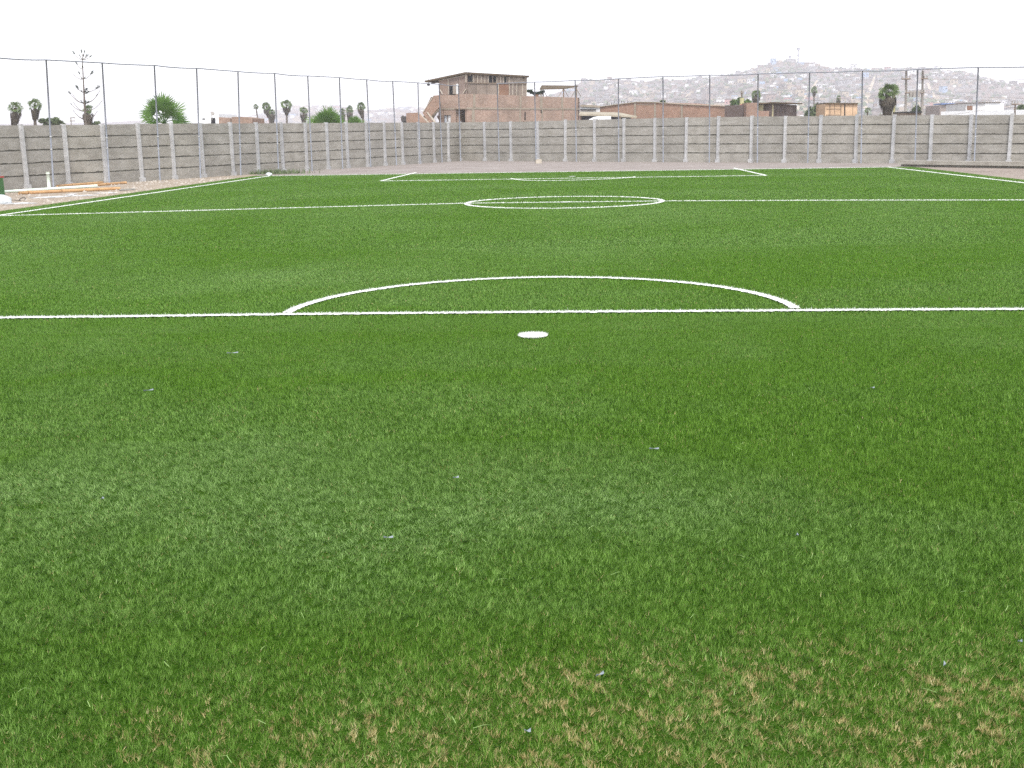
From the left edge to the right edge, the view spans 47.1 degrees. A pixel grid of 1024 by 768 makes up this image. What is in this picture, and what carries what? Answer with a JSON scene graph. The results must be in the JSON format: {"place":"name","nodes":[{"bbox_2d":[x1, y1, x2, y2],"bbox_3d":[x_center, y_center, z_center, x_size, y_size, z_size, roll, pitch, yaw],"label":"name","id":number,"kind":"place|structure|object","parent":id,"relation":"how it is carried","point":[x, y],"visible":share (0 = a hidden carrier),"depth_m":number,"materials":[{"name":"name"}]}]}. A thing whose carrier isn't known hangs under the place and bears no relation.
{"place":"outdoors","nodes":[
{"label":"outdoors","id":0,"kind":"place"},
{"bbox_2d":[197,113,236,123],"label":"white house","id":1,"kind":"structure","parent":0,"point":[205,118],"depth_m":108.90,"materials":[{"name":"paint"}]},
{"bbox_2d":[0,107,437,124],"bbox_3d":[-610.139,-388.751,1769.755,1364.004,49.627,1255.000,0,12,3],"label":"distant hills","id":2,"kind":"structure","parent":0,"point":[133,122],"depth_m":1782.37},
{"bbox_2d":[219,117,231,122],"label":"brick shed","id":3,"kind":"structure","parent":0,"point":[223,119],"depth_m":102.92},
{"bbox_2d":[232,117,264,122],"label":"brick shed","id":4,"kind":"structure","parent":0,"point":[247,120],"depth_m":98.90,"materials":[{"name":"brick"}]},
{"bbox_2d":[0,0,1023,123],"label":"sky","id":5,"kind":"structure","parent":0,"point":[419,41],"materials":[{"name":"white"}]},
{"bbox_2d":[255,161,911,175],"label":"dirt track","id":6,"kind":"structure","parent":0,"point":[487,166],"depth_m":58.81,"materials":[{"name":"soil"}]},
{"bbox_2d":[0,57,460,186],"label":"pole fence","id":7,"kind":"object","parent":6,"relation":"on","point":[106,137],"visible":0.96,"depth_m":54.50,"materials":[{"name":"metal"}]},
{"bbox_2d":[250,168,322,174],"bbox_3d":[-11.770,-10.319,56.977,5.380,0.280,1.830,0,12,3],"label":"patch of weeds","id":8,"kind":"object","parent":6,"relation":"on","point":[278,171],"visible":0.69,"depth_m":56.77,"materials":[{"name":"green plant"}]},
{"bbox_2d":[497,67,1023,162],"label":"pole fence","id":9,"kind":"object","parent":6,"relation":"on","point":[757,104],"visible":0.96,"depth_m":60.85,"materials":[{"name":"metal"}]},
{"bbox_2d":[725,102,801,116],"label":"house","id":10,"kind":"structure","parent":0,"point":[768,109],"depth_m":90.01,"materials":[{"name":"brick"}]},
{"bbox_2d":[545,61,1023,115],"bbox_3d":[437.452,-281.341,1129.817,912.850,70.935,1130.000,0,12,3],"label":"hill","id":11,"kind":"structure","parent":0,"point":[876,87],"depth_m":1042.73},
{"bbox_2d":[594,97,602,102],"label":"hill house","id":12,"kind":"structure","parent":11,"relation":"on","point":[598,99],"depth_m":899.92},
{"bbox_2d":[249,59,1023,122],"bbox_3d":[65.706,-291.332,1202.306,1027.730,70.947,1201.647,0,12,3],"label":"hillside huts","id":13,"kind":"object","parent":11,"relation":"on","point":[386,114],"visible":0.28,"depth_m":1048.52,"materials":[{"name":"brick"}]},
{"bbox_2d":[688,99,697,102],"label":"hill house","id":14,"kind":"structure","parent":11,"relation":"on","point":[691,100],"depth_m":871.93,"materials":[{"name":"paint"}]},
{"bbox_2d":[695,100,705,103],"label":"hill house","id":15,"kind":"structure","parent":11,"relation":"on","point":[701,102],"depth_m":830.60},
{"bbox_2d":[705,93,712,99],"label":"hill house","id":16,"kind":"structure","parent":11,"relation":"on","point":[707,96],"depth_m":919.55,"materials":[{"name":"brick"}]},
{"bbox_2d":[713,102,724,105],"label":"hill house","id":17,"kind":"structure","parent":11,"relation":"on","point":[719,103],"depth_m":748.12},
{"bbox_2d":[725,99,731,104],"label":"hill house","id":18,"kind":"structure","parent":11,"relation":"on","point":[727,101],"depth_m":812.68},
{"bbox_2d":[737,78,745,82],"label":"hill house","id":19,"kind":"structure","parent":11,"relation":"on","point":[741,80],"depth_m":1013.90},
{"bbox_2d":[763,94,775,101],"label":"hill house","id":20,"kind":"structure","parent":11,"relation":"on","point":[768,97],"depth_m":774.18,"materials":[{"name":"paint"}]},
{"bbox_2d":[770,58,776,64],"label":"hill house","id":21,"kind":"structure","parent":11,"relation":"on","point":[773,61],"depth_m":1179.90,"materials":[{"name":"concrete"}]},
{"bbox_2d":[778,84,784,89],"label":"hill house","id":22,"kind":"structure","parent":11,"relation":"on","point":[781,86],"depth_m":863.91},
{"bbox_2d":[549,60,1023,115],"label":"hill scrub","id":23,"kind":"object","parent":11,"relation":"on","point":[909,99],"visible":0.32,"depth_m":1000.32,"materials":[{"name":"grey plant"}]},
{"bbox_2d":[797,47,799,61],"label":"radio mast","id":24,"kind":"object","parent":11,"relation":"on","point":[798,50],"visible":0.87,"depth_m":1192.21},
{"bbox_2d":[794,89,804,95],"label":"hill house","id":25,"kind":"structure","parent":11,"relation":"on","point":[799,91],"depth_m":822.43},
{"bbox_2d":[815,70,822,76],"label":"hill house","id":26,"kind":"structure","parent":11,"relation":"on","point":[819,74],"depth_m":1064.39,"materials":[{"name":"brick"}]},
{"bbox_2d":[836,80,844,85],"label":"hill house","id":27,"kind":"structure","parent":11,"relation":"on","point":[840,82],"depth_m":1020.21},
{"bbox_2d":[840,91,848,95],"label":"hill house","id":28,"kind":"structure","parent":11,"relation":"on","point":[845,93],"depth_m":827.35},
{"bbox_2d":[845,79,852,83],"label":"hill house","id":29,"kind":"structure","parent":11,"relation":"on","point":[848,81],"depth_m":1035.69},
{"bbox_2d":[849,64,857,69],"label":"hill house","id":30,"kind":"structure","parent":11,"relation":"on","point":[852,66],"depth_m":1190.54,"materials":[{"name":"concrete"}]},
{"bbox_2d":[863,72,868,76],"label":"hill house","id":31,"kind":"structure","parent":11,"relation":"on","point":[865,74],"depth_m":1075.56,"materials":[{"name":"concrete"}]},
{"bbox_2d":[907,69,915,75],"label":"hill house","id":32,"kind":"structure","parent":11,"relation":"on","point":[909,72],"depth_m":1078.24,"materials":[{"name":"concrete"}]},
{"bbox_2d":[933,83,939,87],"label":"hill house","id":33,"kind":"structure","parent":11,"relation":"on","point":[935,85],"depth_m":1020.74,"materials":[{"name":"brick"}]},
{"bbox_2d":[939,86,947,92],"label":"hill house","id":34,"kind":"structure","parent":11,"relation":"on","point":[943,89],"depth_m":998.17,"materials":[{"name":"concrete"}]},
{"bbox_2d":[950,78,958,84],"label":"hill house","id":35,"kind":"structure","parent":11,"relation":"on","point":[953,81],"depth_m":1036.43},
{"bbox_2d":[955,92,965,96],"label":"hill house","id":36,"kind":"structure","parent":11,"relation":"on","point":[963,94],"depth_m":962.85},
{"bbox_2d":[958,79,965,83],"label":"hill house","id":37,"kind":"structure","parent":11,"relation":"on","point":[961,81],"depth_m":1041.98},
{"bbox_2d":[964,97,972,101],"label":"hill house","id":38,"kind":"structure","parent":11,"relation":"on","point":[969,99],"depth_m":808.48,"materials":[{"name":"paint"}]},
{"bbox_2d":[979,84,987,90],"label":"hill house","id":39,"kind":"structure","parent":11,"relation":"on","point":[983,87],"depth_m":1031.64,"materials":[{"name":"brick"}]},
{"bbox_2d":[1007,100,1017,104],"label":"hill house","id":40,"kind":"structure","parent":11,"relation":"on","point":[1009,102],"depth_m":806.62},
{"bbox_2d":[1009,81,1017,84],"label":"hill house","id":41,"kind":"structure","parent":11,"relation":"on","point":[1013,82],"depth_m":1139.44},
{"bbox_2d":[797,78,818,109],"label":"dirt road","id":42,"kind":"structure","parent":0,"point":[805,96],"depth_m":847.60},
{"bbox_2d":[816,103,857,115],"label":"plywood shed","id":43,"kind":"structure","parent":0,"point":[836,109],"depth_m":86.56,"materials":[{"name":"wood"}]},
{"bbox_2d":[863,75,875,107],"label":"dirt road","id":44,"kind":"structure","parent":0,"point":[871,85],"depth_m":1005.97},
{"bbox_2d":[893,111,921,114],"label":"dark roof shed","id":45,"kind":"structure","parent":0,"point":[909,113],"depth_m":76.75,"materials":[{"name":"black metal"}]},
{"bbox_2d":[926,83,939,105],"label":"dirt road","id":46,"kind":"structure","parent":0,"point":[929,87],"depth_m":1005.91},
{"bbox_2d":[925,105,945,114],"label":"grey hall","id":47,"kind":"structure","parent":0,"point":[936,110],"depth_m":145.32,"materials":[{"name":"concrete"}]},
{"bbox_2d":[920,167,1023,179],"bbox_3d":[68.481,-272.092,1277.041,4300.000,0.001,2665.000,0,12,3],"label":"ground","id":48,"kind":"structure","parent":0,"point":[1016,173],"depth_m":45.23,"materials":[{"name":"concrete"}]},
{"bbox_2d":[7,101,23,124],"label":"palm tree","id":49,"kind":"object","parent":48,"relation":"on","point":[15,117],"visible":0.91,"depth_m":79.67,"materials":[{"name":"green plant"}]},
{"bbox_2d":[27,98,41,124],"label":"palm tree","id":50,"kind":"object","parent":48,"relation":"on","point":[35,111],"visible":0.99,"depth_m":81.56,"materials":[{"name":"green plant"}]},
{"bbox_2d":[38,117,65,124],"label":"bush","id":51,"kind":"object","parent":48,"relation":"on","point":[55,121],"visible":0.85,"depth_m":87.65,"materials":[{"name":"green plant"}]},
{"bbox_2d":[68,49,101,124],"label":"pine tree","id":52,"kind":"object","parent":48,"relation":"on","point":[84,102],"visible":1,"depth_m":69.35,"materials":[{"name":"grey plant"}]},
{"bbox_2d":[82,105,93,124],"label":"palm tree","id":53,"kind":"object","parent":48,"relation":"on","point":[88,115],"visible":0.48,"depth_m":85.39,"materials":[{"name":"green plant"}]},
{"bbox_2d":[0,174,257,210],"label":"gravel strip","id":54,"kind":"object","parent":48,"relation":"on","point":[153,186],"depth_m":39.82,"materials":[{"name":"gravel"}]},
{"bbox_2d":[0,176,4,194],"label":"metal bin","id":55,"kind":"object","parent":54,"relation":"on","point":[2,191],"visible":0.83,"depth_m":38.84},
{"bbox_2d":[0,195,11,203],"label":"sack","id":56,"kind":"object","parent":54,"relation":"on","point":[4,199],"visible":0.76,"depth_m":33.49,"materials":[{"name":"white plastic"}]},
{"bbox_2d":[5,202,34,203],"bbox_3d":[-14.158,-5.175,33.688,1.202,0.045,0.784,0,12,3],"label":"plaster spill","id":57,"kind":"object","parent":54,"relation":"on","point":[21,203],"visible":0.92,"depth_m":33.50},
{"bbox_2d":[46,172,50,187],"bbox_3d":[-17.092,-7.501,43.331,0.136,0.650,0.136,0,12,3],"label":"standpipe","id":58,"kind":"object","parent":54,"relation":"on","point":[48,179],"visible":0.83,"depth_m":43.28,"materials":[{"name":"white plastic"}]},
{"bbox_2d":[4,185,97,192],"bbox_3d":[-16.231,-6.889,41.442,3.217,0.165,0.100,-10,15,-37],"label":"pipe","id":59,"kind":"object","parent":54,"relation":"on","point":[55,188],"visible":0.86,"depth_m":41.44,"materials":[{"name":"white plastic"}]},
{"bbox_2d":[18,187,120,194],"bbox_3d":[-15.209,-6.660,40.503,3.539,0.139,0.146,-12,16,-41],"label":"pipe","id":60,"kind":"object","parent":54,"relation":"on","point":[66,190],"visible":0.96,"depth_m":40.37,"materials":[{"name":"orange plastic"}]},
{"bbox_2d":[56,181,103,186],"bbox_3d":[-16.759,-8.038,47.035,0.122,0.116,5.013,2,12,12],"label":"pipe","id":61,"kind":"object","parent":54,"relation":"on","point":[71,184],"visible":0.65,"depth_m":45.88,"materials":[{"name":"orange plastic"}]},
{"bbox_2d":[75,181,126,185],"bbox_3d":[-15.964,-7.747,45.681,0.134,0.128,3.743,1,12,11],"label":"pipe","id":62,"kind":"object","parent":54,"relation":"on","point":[112,183],"visible":0.66,"depth_m":46.07,"materials":[{"name":"orange plastic"}]},
{"bbox_2d":[0,177,233,208],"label":"gravel","id":63,"kind":"structure","parent":54,"relation":"on","point":[107,193],"depth_m":42.77,"materials":[{"name":"gravel"}]},
{"bbox_2d":[118,188,135,190],"bbox_3d":[-13.490,-6.806,41.167,0.070,0.067,0.702,6,14,31],"label":"rod","id":64,"kind":"object","parent":54,"relation":"on","point":[126,189],"visible":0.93,"depth_m":41.08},
{"bbox_2d":[139,91,189,123],"bbox_3d":[-18.838,-13.679,63.509,2.900,4.364,3.182,0,12,3],"label":"tree","id":65,"kind":"object","parent":48,"relation":"on","point":[166,104],"visible":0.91,"depth_m":63.19,"materials":[{"name":"plant"}]},
{"bbox_2d":[0,122,461,189],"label":"concrete wall","id":66,"kind":"structure","parent":48,"relation":"on","point":[79,152],"depth_m":53.16,"materials":[{"name":"concrete"}]},
{"bbox_2d":[253,104,258,117],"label":"palm tree","id":67,"kind":"object","parent":48,"relation":"on","point":[255,107],"visible":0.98,"depth_m":187.29,"materials":[{"name":"green plant"}]},
{"bbox_2d":[262,102,270,122],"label":"palm tree","id":68,"kind":"object","parent":48,"relation":"on","point":[267,109],"visible":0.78,"depth_m":167.31,"materials":[{"name":"green plant"}]},
{"bbox_2d":[269,109,274,122],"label":"palm tree","id":69,"kind":"object","parent":48,"relation":"on","point":[272,117],"visible":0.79,"depth_m":162.61,"materials":[{"name":"green plant"}]},
{"bbox_2d":[280,99,292,122],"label":"palm tree","id":70,"kind":"object","parent":48,"relation":"on","point":[286,110],"visible":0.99,"depth_m":157.34,"materials":[{"name":"green plant"}]},
{"bbox_2d":[300,107,307,122],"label":"palm tree","id":71,"kind":"object","parent":48,"relation":"on","point":[303,114],"visible":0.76,"depth_m":162.34,"materials":[{"name":"green plant"}]},
{"bbox_2d":[303,102,346,122],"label":"tree","id":72,"kind":"object","parent":48,"relation":"on","point":[328,115],"visible":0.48,"depth_m":82.35,"materials":[{"name":"plant"}]},
{"bbox_2d":[339,108,345,119],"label":"palm tree","id":73,"kind":"object","parent":48,"relation":"on","point":[342,113],"visible":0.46,"depth_m":162.06,"materials":[{"name":"green plant"}]},
{"bbox_2d":[346,105,353,122],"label":"palm tree","id":74,"kind":"object","parent":48,"relation":"on","point":[349,113],"visible":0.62,"depth_m":157.06,"materials":[{"name":"green plant"}]},
{"bbox_2d":[347,115,363,122],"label":"fan palm","id":75,"kind":"object","parent":48,"relation":"on","point":[354,119],"visible":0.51,"depth_m":82.58,"materials":[{"name":"plant"}]},
{"bbox_2d":[357,102,365,121],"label":"palm tree","id":76,"kind":"object","parent":48,"relation":"on","point":[360,111],"visible":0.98,"depth_m":147.07,"materials":[{"name":"green plant"}]},
{"bbox_2d":[400,116,405,122],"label":"shed","id":77,"kind":"object","parent":48,"relation":"on","point":[403,119],"visible":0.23,"depth_m":185.62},
{"bbox_2d":[406,95,443,122],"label":"brick staircase","id":78,"kind":"structure","parent":48,"relation":"on","point":[431,110],"depth_m":93.78,"materials":[{"name":"brick"}]},
{"bbox_2d":[425,72,579,122],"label":"brick house","id":79,"kind":"structure","parent":48,"relation":"on","point":[477,97],"depth_m":95.05,"materials":[{"name":"brick"},{"name":"timber"},{"name":"weathered timber"}]},
{"bbox_2d":[444,115,450,122],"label":"window","id":80,"kind":"structure","parent":79,"relation":"in","point":[447,118],"depth_m":94.31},
{"bbox_2d":[454,108,466,121],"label":"doorway","id":81,"kind":"structure","parent":79,"relation":"in","point":[462,112],"depth_m":94.13,"materials":[{"name":"wood"}]},
{"bbox_2d":[527,89,544,95],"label":"potted plant","id":82,"kind":"object","parent":79,"relation":"on","point":[530,91],"visible":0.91,"depth_m":98.36,"materials":[{"name":"green plant"}]},
{"bbox_2d":[539,85,580,97],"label":"roof canopy","id":83,"kind":"object","parent":79,"relation":"on","point":[547,87],"visible":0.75,"depth_m":100.76,"materials":[{"name":"metal"}]},
{"bbox_2d":[0,167,1023,767],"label":"turf base","id":84,"kind":"object","parent":48,"relation":"on","point":[678,649],"visible":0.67,"depth_m":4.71,"materials":[{"name":"plant"}]},
{"bbox_2d":[1,176,266,214],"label":"line marking","id":85,"kind":"object","parent":84,"relation":"on","point":[119,197],"visible":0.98,"depth_m":35.01,"materials":[{"name":"paint"}]},
{"bbox_2d":[2,199,1017,215],"bbox_3d":[1.359,-4.378,28.518,27.013,0.046,2.307,-1,12,2],"label":"line marking","id":86,"kind":"object","parent":84,"relation":"on","point":[488,202],"visible":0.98,"depth_m":28.78,"materials":[{"name":"paint"}]},
{"bbox_2d":[0,307,1023,318],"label":"line marking","id":87,"kind":"object","parent":84,"relation":"on","point":[487,311],"visible":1,"depth_m":11.47,"materials":[{"name":"paint"}]},
{"bbox_2d":[518,331,548,337],"bbox_3d":[0.182,-0.431,10.145,0.278,0.028,0.273,0,12,3],"label":"penalty spot","id":88,"kind":"object","parent":84,"relation":"on","point":[528,334],"visible":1,"depth_m":10.11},
{"bbox_2d":[281,275,799,312],"bbox_3d":[0.327,-1.030,12.908,5.128,0.042,2.801,0,12,3],"label":"line marking","id":89,"kind":"object","parent":84,"relation":"on","point":[769,296],"visible":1,"depth_m":13.25,"materials":[{"name":"paint"}]},
{"bbox_2d":[464,195,664,208],"bbox_3d":[1.312,-4.596,29.540,5.041,0.048,5.118,0,12,3],"label":"line marking","id":90,"kind":"object","parent":84,"relation":"on","point":[661,200],"visible":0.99,"depth_m":29.34,"materials":[{"name":"paint"}]},
{"bbox_2d":[512,176,633,180],"bbox_3d":[2.254,-7.678,43.894,4.830,0.048,2.617,0,12,3],"label":"line marking","id":91,"kind":"object","parent":84,"relation":"on","point":[562,180],"visible":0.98,"depth_m":43.02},
{"bbox_2d":[280,167,868,175],"bbox_3d":[2.611,-9.414,51.995,27.336,0.048,0.151,0,12,6],"label":"line marking","id":92,"kind":"object","parent":84,"relation":"on","point":[555,171],"visible":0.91,"depth_m":52.08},
{"bbox_2d":[385,175,764,180],"bbox_3d":[2.243,-7.821,44.566,14.600,0.048,0.140,0,12,5],"label":"line marking","id":93,"kind":"object","parent":84,"relation":"on","point":[562,178],"visible":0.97,"depth_m":44.52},
{"bbox_2d":[734,168,763,174],"bbox_3d":[9.748,-8.770,48.403,0.137,0.045,9.057,0,12,3],"label":"line marking","id":94,"kind":"object","parent":84,"relation":"on","point":[749,171],"visible":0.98,"depth_m":48.10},
{"bbox_2d":[889,167,1022,182],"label":"line marking","id":95,"kind":"object","parent":84,"relation":"on","point":[959,175],"visible":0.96,"depth_m":40.91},
{"bbox_2d":[580,105,599,111],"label":"shed","id":96,"kind":"structure","parent":48,"relation":"on","point":[597,107],"depth_m":101.06,"materials":[{"name":"paint"}]},
{"bbox_2d":[589,116,610,119],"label":"white van","id":97,"kind":"object","parent":48,"relation":"on","point":[602,117],"visible":0.1,"depth_m":81.72,"materials":[{"name":"paint"}]},
{"bbox_2d":[579,112,636,119],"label":"awning","id":98,"kind":"object","parent":48,"relation":"on","point":[589,115],"visible":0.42,"depth_m":87.38,"materials":[{"name":"beige"}]},
{"bbox_2d":[600,101,724,118],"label":"brick warehouse","id":99,"kind":"structure","parent":48,"relation":"on","point":[641,110],"depth_m":99.73,"materials":[{"name":"brick"}]},
{"bbox_2d":[729,97,751,104],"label":"tree","id":100,"kind":"object","parent":48,"relation":"on","point":[734,102],"visible":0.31,"depth_m":134.69,"materials":[{"name":"green plant"}]},
{"bbox_2d":[460,113,1023,162],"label":"concrete wall","id":101,"kind":"structure","parent":48,"relation":"on","point":[837,139],"depth_m":61.84,"materials":[{"name":"concrete"}]},
{"bbox_2d":[751,90,760,102],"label":"palm tree","id":102,"kind":"object","parent":48,"relation":"on","point":[754,97],"visible":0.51,"depth_m":125.01,"materials":[{"name":"green plant"}]},
{"bbox_2d":[804,105,813,115],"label":"tree","id":103,"kind":"object","parent":48,"relation":"on","point":[810,111],"visible":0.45,"depth_m":107.74,"materials":[{"name":"green plant"}]},
{"bbox_2d":[811,102,817,115],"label":"tree","id":104,"kind":"object","parent":48,"relation":"on","point":[813,112],"visible":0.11,"depth_m":105.78,"materials":[{"name":"green plant"}]},
{"bbox_2d":[811,86,817,105],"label":"palm tree","id":105,"kind":"object","parent":48,"relation":"on","point":[814,92],"visible":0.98,"depth_m":191.89,"materials":[{"name":"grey plant"}]},
{"bbox_2d":[878,82,899,115],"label":"palm tree","id":106,"kind":"object","parent":48,"relation":"on","point":[887,102],"visible":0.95,"depth_m":74.46,"materials":[{"name":"green plant"}]},
{"bbox_2d":[901,71,910,110],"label":"utility pole","id":107,"kind":"object","parent":48,"relation":"on","point":[906,92],"visible":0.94,"depth_m":95.45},
{"bbox_2d":[911,105,920,110],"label":"bush","id":108,"kind":"object","parent":48,"relation":"on","point":[914,108],"visible":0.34,"depth_m":114.80,"materials":[{"name":"green plant"}]},
{"bbox_2d":[920,70,927,114],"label":"utility pole","id":109,"kind":"object","parent":48,"relation":"on","point":[922,91],"visible":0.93,"depth_m":95.42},
{"bbox_2d":[898,160,1023,168],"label":"kerb","id":110,"kind":"structure","parent":48,"relation":"on","point":[974,164],"depth_m":49.34,"materials":[{"name":"concrete"}]},
{"bbox_2d":[1011,101,1018,114],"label":"utility pole","id":111,"kind":"object","parent":48,"relation":"on","point":[1014,104],"visible":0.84,"depth_m":87.62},
{"bbox_2d":[1016,105,1023,109],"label":"bush","id":112,"kind":"object","parent":48,"relation":"on","point":[1020,107],"visible":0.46,"depth_m":104.67,"materials":[{"name":"green plant"}]},
{"bbox_2d":[941,102,1023,114],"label":"white hall","id":113,"kind":"structure","parent":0,"point":[958,108],"depth_m":110.67,"materials":[{"name":"paint"}]}
]}

